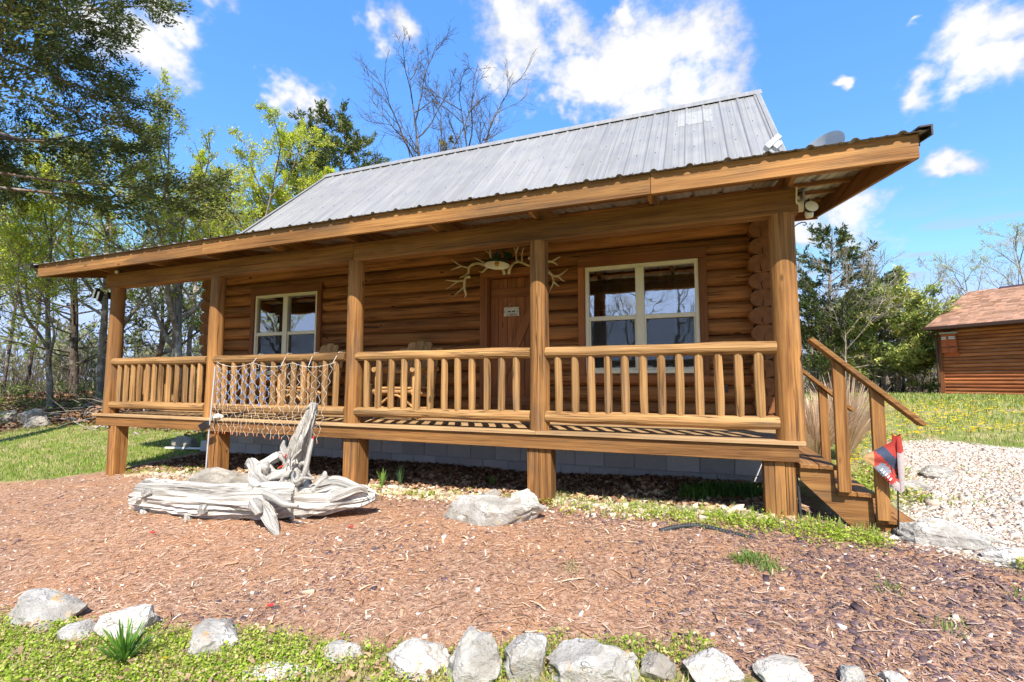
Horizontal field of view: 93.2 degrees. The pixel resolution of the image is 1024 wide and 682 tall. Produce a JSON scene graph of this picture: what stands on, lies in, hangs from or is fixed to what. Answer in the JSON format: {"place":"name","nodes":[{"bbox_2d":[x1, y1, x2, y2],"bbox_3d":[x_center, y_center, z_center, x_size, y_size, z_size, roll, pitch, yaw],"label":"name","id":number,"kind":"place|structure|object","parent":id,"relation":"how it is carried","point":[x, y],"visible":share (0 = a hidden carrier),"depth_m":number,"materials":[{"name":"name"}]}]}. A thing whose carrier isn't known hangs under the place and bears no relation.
{"place":"outdoors","nodes":[
{"label":"outdoors","id":0,"kind":"place"},
{"bbox_2d":[0,419,206,481],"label":"lawn grass","id":1,"kind":"structure","parent":0,"point":[157,454],"depth_m":9.82,"materials":[{"name":"green plant"}]},
{"bbox_2d":[344,383,386,406],"bbox_3d":[-2.277,0.905,7.537,0.520,0.486,0.374,-2,-5,21],"label":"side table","id":2,"kind":"object","parent":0,"point":[371,394],"visible":0.23,"depth_m":7.32,"materials":[{"name":"brown wood"}]},
{"bbox_2d":[0,381,1023,681],"bbox_3d":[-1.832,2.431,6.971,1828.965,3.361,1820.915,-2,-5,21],"label":"ground","id":3,"kind":"structure","parent":0,"point":[810,499],"depth_m":3.60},
{"bbox_2d":[0,410,17,423],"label":"rock","id":4,"kind":"object","parent":3,"relation":"on","point":[8,416],"visible":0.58,"depth_m":12.92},
{"bbox_2d":[0,162,65,397],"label":"slender tree","id":5,"kind":"object","parent":3,"relation":"on","point":[4,379],"visible":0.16,"depth_m":17.33,"materials":[{"name":"green plant"}]},
{"bbox_2d":[17,408,48,423],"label":"rock","id":6,"kind":"object","parent":3,"relation":"on","point":[22,417],"visible":0.5,"depth_m":12.98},
{"bbox_2d":[23,416,51,427],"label":"rock","id":7,"kind":"object","parent":3,"relation":"on","point":[38,421],"visible":0.75,"depth_m":12.61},
{"bbox_2d":[0,178,83,308],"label":"cedar tree","id":8,"kind":"object","parent":3,"relation":"on","point":[2,219],"visible":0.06,"depth_m":20.97,"materials":[{"name":"green plant"}]},
{"bbox_2d":[4,588,87,629],"bbox_3d":[-3.044,1.765,3.153,0.496,0.247,0.328,-2,-5,27],"label":"rock","id":9,"kind":"object","parent":3,"relation":"on","point":[33,606],"visible":0.73,"depth_m":3.09,"materials":[{"name":"stone"}]},
{"bbox_2d":[33,621,62,637],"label":"rock","id":10,"kind":"object","parent":3,"relation":"on","point":[44,626],"visible":0.41,"depth_m":2.95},
{"bbox_2d":[0,184,101,392],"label":"slender tree","id":11,"kind":"object","parent":3,"relation":"on","point":[34,339],"visible":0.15,"depth_m":19.14,"materials":[{"name":"green plant"}]},
{"bbox_2d":[0,121,105,408],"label":"slender tree","id":12,"kind":"object","parent":3,"relation":"on","point":[25,256],"visible":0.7,"depth_m":14.13,"materials":[{"name":"green plant"}]},
{"bbox_2d":[55,618,95,642],"bbox_3d":[-2.592,1.753,2.876,0.219,0.155,0.178,0,-5,-5],"label":"rock","id":13,"kind":"object","parent":3,"relation":"on","point":[71,631],"visible":0.52,"depth_m":2.85,"materials":[{"name":"stone"}]},
{"bbox_2d":[0,150,183,394],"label":"dark tree","id":14,"kind":"object","parent":3,"relation":"on","point":[73,341],"visible":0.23,"depth_m":17.75,"materials":[{"name":"green plant"}]},
{"bbox_2d":[0,390,195,432],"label":"bank leaves","id":15,"kind":"object","parent":3,"relation":"on","point":[10,424],"visible":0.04,"depth_m":15.33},
{"bbox_2d":[11,123,192,402],"bbox_3d":[-13.625,-2.577,16.454,5.244,9.598,3.407,2,-5,-25],"label":"forked tree","id":16,"kind":"object","parent":3,"relation":"on","point":[101,353],"visible":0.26,"depth_m":16.06,"materials":[{"name":"green plant"}]},
{"bbox_2d":[17,367,205,435],"bbox_3d":[-10.759,2.070,13.709,9.322,2.955,4.892,-1,-5,8],"label":"brush pile","id":17,"kind":"object","parent":3,"relation":"on","point":[84,412],"visible":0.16,"depth_m":13.13,"materials":[{"name":"brown plant"}]},
{"bbox_2d":[0,0,249,240],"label":"cedar tree","id":18,"kind":"object","parent":3,"relation":"on","point":[25,17],"visible":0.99,"depth_m":12.10,"materials":[{"name":"green plant"}]},
{"bbox_2d":[93,603,158,645],"bbox_3d":[-2.309,1.744,2.921,0.257,0.292,0.317,-4,-6,40],"label":"rock","id":19,"kind":"object","parent":3,"relation":"on","point":[137,614],"visible":0.62,"depth_m":2.87,"materials":[{"name":"white stone"}]},
{"bbox_2d":[88,615,172,662],"bbox_3d":[-2.091,1.622,2.647,0.372,0.242,0.371,-2,-5,21],"label":"leafy tuft","id":20,"kind":"object","parent":3,"relation":"on","point":[123,647],"visible":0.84,"depth_m":2.62,"materials":[{"name":"green plant"}]},
{"bbox_2d":[78,180,202,356],"bbox_3d":[-14.781,-2.543,20.507,4.362,9.577,5.194,-2,-5,21],"label":"slender tree","id":21,"kind":"object","parent":3,"relation":"on","point":[145,327],"visible":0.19,"depth_m":19.89,"materials":[{"name":"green plant"}]},
{"bbox_2d":[37,67,264,382],"bbox_3d":[-11.220,-3.120,15.699,6.334,10.695,5.733,-2,-5,21],"label":"forked tree","id":22,"kind":"object","parent":3,"relation":"on","point":[176,315],"visible":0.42,"depth_m":15.33,"materials":[{"name":"green plant"}]},
{"bbox_2d":[66,147,256,381],"bbox_3d":[-13.854,-3.192,20.082,5.680,10.818,6.373,-2,-5,21],"label":"budding tree","id":23,"kind":"object","parent":3,"relation":"on","point":[195,289],"visible":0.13,"depth_m":20.50,"materials":[{"name":"green plant"}]},
{"bbox_2d":[112,162,238,393],"bbox_3d":[-12.318,-2.383,17.885,4.311,9.201,3.831,4,-6,-42],"label":"slender tree","id":24,"kind":"object","parent":3,"relation":"on","point":[160,352],"visible":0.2,"depth_m":18.03,"materials":[{"name":"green plant"}]},
{"bbox_2d":[165,447,199,449],"bbox_3d":[-5.989,2.127,9.540,2.208,0.084,0.050,-1,-5,17],"label":"white pipe","id":25,"kind":"object","parent":3,"relation":"on","point":[194,448],"visible":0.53,"depth_m":9.70,"materials":[{"name":"white paint"}]},
{"bbox_2d":[171,435,198,450],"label":"rock","id":26,"kind":"object","parent":3,"relation":"on","point":[184,441],"visible":0.71,"depth_m":9.80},
{"bbox_2d":[136,165,252,345],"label":"cedar tree","id":27,"kind":"object","parent":3,"relation":"on","point":[194,329],"visible":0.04,"depth_m":24.39,"materials":[{"name":"green plant"}]},
{"bbox_2d":[205,366,215,468],"bbox_3d":[-4.197,1.133,6.735,0.080,1.561,0.020,0,-5,2],"label":"stake pole","id":28,"kind":"object","parent":3,"relation":"on","point":[210,417],"visible":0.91,"depth_m":6.73,"materials":[{"name":"grey plastic"}]},
{"bbox_2d":[198,420,209,431],"bbox_3d":[-4.271,1.182,6.728,0.195,0.167,0.061,-2,-5,21],"label":"solar light","id":29,"kind":"object","parent":28,"relation":"attached to","point":[204,426],"visible":1,"depth_m":6.71,"materials":[{"name":"black plastic"}]},
{"bbox_2d":[183,467,241,482],"bbox_3d":[-3.525,1.752,5.803,1.069,0.454,0.461,-1,-5,14],"label":"rock","id":30,"kind":"object","parent":3,"relation":"on","point":[214,475],"visible":0.24,"depth_m":5.71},
{"bbox_2d":[187,618,241,657],"bbox_3d":[-1.708,1.715,2.793,0.292,0.200,0.350,3,-6,-37],"label":"rock","id":31,"kind":"object","parent":3,"relation":"on","point":[209,633],"visible":0.62,"depth_m":2.70,"materials":[{"name":"stone"}]},
{"bbox_2d":[114,99,338,244],"bbox_3d":[-9.419,-2.928,16.648,6.324,10.309,5.037,2,-5,-25],"label":"budding tree","id":32,"kind":"object","parent":3,"relation":"on","point":[288,139],"visible":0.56,"depth_m":16.32,"materials":[{"name":"green plant"}]},
{"bbox_2d":[229,473,268,482],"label":"rock","id":33,"kind":"object","parent":3,"relation":"on","point":[242,478],"visible":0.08,"depth_m":5.50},
{"bbox_2d":[128,452,378,534],"bbox_3d":[-2.768,1.529,4.977,2.794,0.711,0.670,-1,-5,11],"label":"driftwood log","id":34,"kind":"object","parent":3,"relation":"on","point":[259,495],"visible":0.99,"depth_m":4.93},
{"bbox_2d":[241,661,316,680],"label":"rock","id":35,"kind":"object","parent":3,"relation":"on","point":[272,671],"visible":0.56,"depth_m":2.48,"materials":[{"name":"white stone"}]},
{"bbox_2d":[266,401,317,519],"bbox_3d":[-2.279,1.237,5.125,0.694,1.195,0.430,-3,-5,29],"label":"driftwood root","id":36,"kind":"object","parent":3,"relation":"on","point":[294,470],"visible":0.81,"depth_m":5.05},
{"bbox_2d":[254,165,335,216],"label":"budding tree","id":37,"kind":"object","parent":3,"relation":"on","point":[268,177],"visible":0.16,"depth_m":17.92,"materials":[{"name":"green plant"}]},
{"bbox_2d":[201,98,389,237],"bbox_3d":[-8.487,-4.552,22.546,10.632,14.166,9.911,-2,-5,21],"label":"cedar tree","id":38,"kind":"object","parent":3,"relation":"on","point":[345,126],"visible":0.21,"depth_m":22.61,"materials":[{"name":"green plant"}]},
{"bbox_2d":[322,640,362,662],"bbox_3d":[-0.929,1.702,2.646,0.205,0.084,0.169,-5,-7,44],"label":"rock","id":39,"kind":"object","parent":3,"relation":"on","point":[338,647],"visible":0.87,"depth_m":2.63,"materials":[{"name":"stone"}]},
{"bbox_2d":[0,605,721,681],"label":"border weeds","id":40,"kind":"object","parent":3,"relation":"on","point":[41,663],"visible":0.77,"depth_m":2.58,"materials":[{"name":"green plant"}]},
{"bbox_2d":[376,469,386,485],"bbox_3d":[-1.637,1.710,6.108,0.173,0.254,0.119,3,-5,-30],"label":"green seedling","id":41,"kind":"object","parent":3,"relation":"on","point":[382,477],"visible":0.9,"depth_m":6.11,"materials":[{"name":"green plant"}]},
{"bbox_2d":[395,461,405,484],"bbox_3d":[-1.421,1.680,6.129,0.182,0.312,0.168,-2,-5,21],"label":"green seedling","id":42,"kind":"object","parent":3,"relation":"on","point":[401,470],"visible":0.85,"depth_m":6.11,"materials":[{"name":"green plant"}]},
{"bbox_2d":[386,637,449,680],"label":"rock","id":43,"kind":"object","parent":3,"relation":"on","point":[417,657],"visible":0.82,"depth_m":2.48,"materials":[{"name":"white stone"}]},
{"bbox_2d":[346,21,516,163],"bbox_3d":[-4.470,-4.608,19.815,5.768,14.590,9.494,4,-6,-40],"label":"bare tree","id":44,"kind":"object","parent":3,"relation":"on","point":[415,145],"visible":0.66,"depth_m":18.75,"materials":[{"name":"brown plant"}]},
{"bbox_2d":[126,452,763,509],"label":"leaf litter","id":45,"kind":"object","parent":3,"relation":"on","point":[508,481],"visible":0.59,"depth_m":6.24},
{"bbox_2d":[117,467,795,527],"bbox_3d":[-1.661,1.819,6.031,9.038,0.316,1.162,-2,-5,21],"label":"rubble line","id":46,"kind":"object","parent":3,"relation":"on","point":[401,488],"visible":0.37,"depth_m":5.17,"materials":[{"name":"stone"}]},
{"bbox_2d":[0,331,940,423],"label":"undergrowth","id":47,"kind":"object","parent":3,"relation":"on","point":[19,388],"visible":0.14,"depth_m":18.34,"materials":[{"name":"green plant"}]},
{"bbox_2d":[446,626,501,681],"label":"rock","id":48,"kind":"object","parent":3,"relation":"on","point":[475,657],"visible":0.98,"depth_m":2.40,"materials":[{"name":"stone"}]},
{"bbox_2d":[412,49,536,152],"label":"bare tree","id":49,"kind":"object","parent":3,"relation":"on","point":[472,120],"visible":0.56,"depth_m":19.71,"materials":[{"name":"brown plant"}]},
{"bbox_2d":[29,89,933,533],"bbox_3d":[-0.699,-1.062,10.043,11.842,7.412,9.260,-2,-5,21],"label":"log cabin","id":50,"kind":"object","parent":3,"relation":"on","point":[657,331],"visible":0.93,"depth_m":6.41,"materials":[{"name":"brown"}]},
{"bbox_2d":[92,288,110,301],"bbox_3d":[-6.774,-0.763,7.982,0.310,0.227,0.135,0,-5,1],"label":"flood light","id":51,"kind":"object","parent":50,"relation":"attached to","point":[97,294],"visible":0.94,"depth_m":7.97,"materials":[{"name":"black plastic"}]},
{"bbox_2d":[212,352,338,441],"bbox_3d":[-3.189,0.741,6.501,2.086,1.158,0.200,-2,-5,21],"label":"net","id":52,"kind":"object","parent":50,"relation":"hanging from","point":[263,396],"visible":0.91,"depth_m":6.50,"materials":[{"name":"white fabric"}]},
{"bbox_2d":[248,282,324,381],"bbox_3d":[-4.137,-0.131,8.895,1.700,1.775,0.160,-2,-5,21],"label":"window","id":53,"kind":"structure","parent":50,"relation":"in","point":[286,319],"depth_m":8.87,"materials":[{"name":"plastic"}]},
{"bbox_2d":[276,344,345,415],"bbox_3d":[-3.203,0.591,7.729,0.782,1.152,0.907,-2,-5,21],"label":"log chair","id":54,"kind":"object","parent":50,"relation":"on","point":[330,348],"visible":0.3,"depth_m":7.71,"materials":[{"name":"brown wood"}]},
{"bbox_2d":[371,340,442,419],"bbox_3d":[-1.516,0.537,7.069,0.789,1.152,0.918,-2,-5,21],"label":"log chair","id":55,"kind":"object","parent":50,"relation":"on","point":[422,345],"visible":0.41,"depth_m":7.20,"materials":[{"name":"brown wood"}]},
{"bbox_2d":[447,275,469,297],"bbox_3d":[-0.829,-0.835,7.440,0.393,0.348,0.094,-1,-5,15],"label":"antler","id":56,"kind":"object","parent":50,"relation":"attached to","point":[464,282],"visible":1,"depth_m":7.40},
{"bbox_2d":[451,259,483,277],"bbox_3d":[-0.673,-1.124,7.420,0.558,0.292,0.107,-2,-5,19],"label":"antler","id":57,"kind":"object","parent":50,"relation":"attached to","point":[472,264],"visible":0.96,"depth_m":7.39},
{"bbox_2d":[473,250,505,274],"bbox_3d":[-0.334,-1.210,7.284,0.498,0.464,0.132,-2,-5,21],"label":"antler","id":58,"kind":"object","parent":50,"relation":"attached to","point":[503,270],"visible":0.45,"depth_m":7.26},
{"bbox_2d":[484,249,511,269],"bbox_3d":[-0.169,-1.209,7.057,0.376,0.320,0.638,-2,-5,21],"label":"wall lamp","id":59,"kind":"object","parent":50,"relation":"attached to","point":[496,261],"visible":0.93,"depth_m":7.01,"materials":[{"name":"green"}]},
{"bbox_2d":[504,303,518,315],"bbox_3d":[-0.007,-0.478,7.329,0.247,0.203,0.018,-2,-5,21],"label":"door sign","id":60,"kind":"object","parent":50,"relation":"attached to","point":[511,311],"visible":1,"depth_m":7.32,"materials":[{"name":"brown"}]},
{"bbox_2d":[479,266,548,409],"bbox_3d":[0.038,0.014,7.257,1.072,2.215,0.189,-2,-5,21],"label":"door","id":61,"kind":"structure","parent":50,"relation":"in","point":[496,328],"depth_m":7.34,"materials":[{"name":"brown"}]},
{"bbox_2d":[507,247,529,273],"bbox_3d":[0.134,-1.226,7.102,0.473,0.464,0.134,-2,-5,21],"label":"antler","id":62,"kind":"object","parent":50,"relation":"attached to","point":[514,262],"visible":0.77,"depth_m":7.09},
{"bbox_2d":[548,269,567,289],"bbox_3d":[0.603,-0.890,6.901,0.375,0.376,0.105,-2,-5,21],"label":"antler","id":63,"kind":"object","parent":50,"relation":"attached to","point":[553,276],"visible":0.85,"depth_m":6.87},
{"bbox_2d":[577,246,709,382],"bbox_3d":[1.769,-0.315,6.638,1.700,1.775,0.255,-2,-5,21],"label":"window","id":64,"kind":"structure","parent":50,"relation":"in","point":[641,283],"depth_m":6.59,"materials":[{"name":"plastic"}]},
{"bbox_2d":[796,474,801,517],"bbox_3d":[2.525,1.407,4.258,0.028,0.452,0.058,1,-5,-8],"label":"black cable","id":65,"kind":"object","parent":50,"relation":"attached to","point":[799,497],"visible":0.81,"depth_m":4.26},
{"bbox_2d":[763,130,844,151],"bbox_3d":[3.840,-2.365,6.443,0.948,0.850,0.796,-2,-5,21],"label":"satellite dish","id":66,"kind":"object","parent":50,"relation":"on","point":[774,143],"visible":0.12,"depth_m":6.30,"materials":[{"name":"grey metal"}]},
{"bbox_2d":[795,187,818,217],"bbox_3d":[2.676,-1.251,4.422,0.175,0.286,0.227,-2,-5,21],"label":"flood light","id":67,"kind":"object","parent":50,"relation":"attached to","point":[809,206],"visible":0.96,"depth_m":4.35,"materials":[{"name":"beige"}]},
{"bbox_2d":[480,489,500,495],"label":"rock","id":68,"kind":"object","parent":3,"relation":"on","point":[496,492],"visible":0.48,"depth_m":4.84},
{"bbox_2d":[443,494,546,526],"bbox_3d":[-0.188,1.672,4.657,1.036,0.350,0.381,-1,-5,14],"label":"rock","id":69,"kind":"object","parent":3,"relation":"on","point":[486,510],"visible":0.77,"depth_m":4.55,"materials":[{"name":"stone"}]},
{"bbox_2d":[0,272,1011,392],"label":"wood","id":70,"kind":"object","parent":3,"relation":"on","point":[64,343],"visible":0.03,"depth_m":29.08,"materials":[{"name":"brown plant"}]},
{"bbox_2d":[0,476,1023,679],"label":"pale chips","id":71,"kind":"object","parent":3,"relation":"on","point":[955,616],"visible":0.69,"depth_m":3.34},
{"bbox_2d":[0,466,1023,681],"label":"mulch shreds","id":72,"kind":"object","parent":3,"relation":"on","point":[505,598],"visible":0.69,"depth_m":3.38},
{"bbox_2d":[0,476,1023,681],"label":"bark chips","id":73,"kind":"object","parent":3,"relation":"on","point":[920,658],"visible":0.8,"depth_m":3.00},
{"bbox_2d":[22,481,1020,681],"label":"twigs","id":74,"kind":"object","parent":3,"relation":"on","point":[431,533],"visible":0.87,"depth_m":3.47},
{"bbox_2d":[23,399,1023,657],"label":"dandelions","id":75,"kind":"object","parent":3,"relation":"on","point":[921,427],"visible":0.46,"depth_m":9.71,"materials":[{"name":"yellow plant"}]},
{"bbox_2d":[503,632,547,681],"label":"rock","id":76,"kind":"object","parent":3,"relation":"on","point":[524,653],"visible":0.98,"depth_m":2.40,"materials":[{"name":"stone"}]},
{"bbox_2d":[511,489,539,514],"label":"rock","id":77,"kind":"object","parent":3,"relation":"on","point":[526,496],"visible":0.45,"depth_m":4.65,"materials":[{"name":"white stone"}]},
{"bbox_2d":[122,460,1023,638],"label":"porch weeds","id":78,"kind":"object","parent":3,"relation":"on","point":[713,488],"visible":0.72,"depth_m":4.44,"materials":[{"name":"green plant"}]},
{"bbox_2d":[545,637,639,681],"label":"rock","id":79,"kind":"object","parent":3,"relation":"on","point":[577,659],"visible":0.98,"depth_m":2.35,"materials":[{"name":"stone"}]},
{"bbox_2d":[640,650,676,681],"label":"rock","id":80,"kind":"object","parent":3,"relation":"on","point":[660,666],"visible":0.91,"depth_m":2.35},
{"bbox_2d":[659,523,760,539],"bbox_3d":[1.658,1.602,4.066,0.811,0.086,0.187,-2,-5,24],"label":"drain hose","id":81,"kind":"object","parent":3,"relation":"on","point":[684,526],"visible":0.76,"depth_m":4.14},
{"bbox_2d":[682,647,744,681],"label":"rock","id":82,"kind":"object","parent":3,"relation":"on","point":[711,664],"visible":1,"depth_m":2.29,"materials":[{"name":"white stone"}]},
{"bbox_2d":[752,654,813,681],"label":"rock","id":83,"kind":"object","parent":3,"relation":"on","point":[777,668],"visible":1,"depth_m":2.27,"materials":[{"name":"white stone"}]},
{"bbox_2d":[796,249,831,393],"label":"bare tree","id":84,"kind":"object","parent":3,"relation":"on","point":[804,292],"visible":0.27,"depth_m":23.32,"materials":[{"name":"brown plant"}]},
{"bbox_2d":[804,389,865,455],"bbox_3d":[4.260,1.196,6.788,1.246,1.059,1.273,-2,-5,21],"label":"dry grass clump","id":85,"kind":"object","parent":3,"relation":"on","point":[813,433],"visible":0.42,"depth_m":6.62,"materials":[{"name":"beige plant"}]},
{"bbox_2d":[839,665,866,681],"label":"rock","id":86,"kind":"object","parent":3,"relation":"on","point":[851,673],"visible":1,"depth_m":2.25,"materials":[{"name":"stone"}]},
{"bbox_2d":[805,373,907,454],"bbox_3d":[4.772,1.062,6.978,1.544,1.276,1.558,-2,-5,21],"label":"dry grass clump","id":87,"kind":"object","parent":3,"relation":"on","point":[857,431],"visible":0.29,"depth_m":6.75,"materials":[{"name":"beige plant"}]},
{"bbox_2d":[801,232,913,374],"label":"bare tree","id":88,"kind":"object","parent":3,"relation":"on","point":[871,270],"visible":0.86,"depth_m":19.82,"materials":[{"name":"brown plant"}]},
{"bbox_2d":[796,221,925,388],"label":"cedar tree","id":89,"kind":"object","parent":3,"relation":"on","point":[820,321],"visible":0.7,"depth_m":21.41,"materials":[{"name":"green plant"}]},
{"bbox_2d":[802,295,932,389],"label":"cedar tree","id":90,"kind":"object","parent":3,"relation":"on","point":[853,359],"visible":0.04,"depth_m":26.34,"materials":[{"name":"green plant"}]},
{"bbox_2d":[803,264,961,392],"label":"cedar tree","id":91,"kind":"object","parent":3,"relation":"on","point":[912,320],"visible":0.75,"depth_m":21.06,"materials":[{"name":"green plant"}]},
{"bbox_2d":[863,433,904,535],"bbox_3d":[2.993,1.174,3.898,0.310,0.857,0.086,-1,-5,9],"label":"garden flag","id":92,"kind":"object","parent":3,"relation":"on","point":[887,462],"visible":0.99,"depth_m":3.89,"materials":[{"name":"fabric"},{"name":"dark metal"}]},
{"bbox_2d":[879,670,907,681],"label":"rock","id":93,"kind":"object","parent":3,"relation":"on","point":[889,676],"visible":1,"depth_m":2.23,"materials":[{"name":"white stone"}]},
{"bbox_2d":[889,481,917,494],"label":"rock","id":94,"kind":"object","parent":3,"relation":"on","point":[909,484],"visible":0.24,"depth_m":5.11,"materials":[{"name":"stone"}]},
{"bbox_2d":[881,334,937,391],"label":"cedar tree","id":95,"kind":"object","parent":3,"relation":"on","point":[914,375],"visible":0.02,"depth_m":25.77,"materials":[{"name":"green plant"}]},
{"bbox_2d":[804,391,1023,506],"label":"field grass","id":96,"kind":"structure","parent":3,"relation":"on","point":[915,397],"depth_m":10.87,"materials":[{"name":"green plant"}]},
{"bbox_2d":[905,479,932,490],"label":"rock","id":97,"kind":"object","parent":3,"relation":"on","point":[924,486],"visible":0.56,"depth_m":5.20,"materials":[{"name":"stone"}]},
{"bbox_2d":[908,256,963,390],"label":"bare tree","id":98,"kind":"object","parent":3,"relation":"on","point":[939,275],"visible":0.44,"depth_m":25.87,"materials":[{"name":"brown plant"}]},
{"bbox_2d":[918,465,957,478],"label":"rock","id":99,"kind":"object","parent":3,"relation":"on","point":[932,471],"visible":0.75,"depth_m":5.69,"materials":[{"name":"stone"}]},
{"bbox_2d":[893,521,996,551],"bbox_3d":[3.301,1.513,3.706,0.611,0.256,0.213,-3,-6,34],"label":"rock","id":100,"kind":"object","parent":3,"relation":"on","point":[942,534],"visible":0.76,"depth_m":3.66,"materials":[{"name":"stone"}]},
{"bbox_2d":[917,517,972,532],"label":"rock","id":101,"kind":"object","parent":100,"relation":"on","point":[926,519],"visible":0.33,"depth_m":3.83,"materials":[{"name":"white stone"}]},
{"bbox_2d":[971,530,1006,544],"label":"rock","id":102,"kind":"object","parent":100,"relation":"on","point":[991,537],"visible":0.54,"depth_m":3.60,"materials":[{"name":"white stone"}]},
{"bbox_2d":[925,247,1005,310],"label":"bare tree","id":103,"kind":"object","parent":3,"relation":"on","point":[955,278],"visible":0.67,"depth_m":34.22,"materials":[{"name":"grey plant"}]},
{"bbox_2d":[922,284,1023,395],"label":"log sided building","id":104,"kind":"structure","parent":3,"relation":"on","point":[987,325],"depth_m":18.03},
{"bbox_2d":[939,332,959,356],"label":"bat house","id":105,"kind":"structure","parent":104,"relation":"attached to","point":[949,345],"depth_m":18.63,"materials":[{"name":"brown wood"}]},
{"bbox_2d":[960,220,1023,289],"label":"bare tree","id":106,"kind":"object","parent":3,"relation":"on","point":[1019,234],"visible":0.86,"depth_m":30.97,"materials":[{"name":"grey plant"}]},
{"bbox_2d":[979,547,1023,565],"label":"rock","id":107,"kind":"object","parent":3,"relation":"on","point":[1004,555],"visible":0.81,"depth_m":3.35,"materials":[{"name":"white stone"}]},
{"bbox_2d":[0,0,1023,380],"label":"sky","id":108,"kind":"structure","parent":0,"point":[861,69],"materials":[{"name":"blue"}]},
{"bbox_2d":[868,439,1023,567],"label":"gravel","id":109,"kind":"structure","parent":0,"point":[988,524],"depth_m":5.02,"materials":[{"name":"gravel"}]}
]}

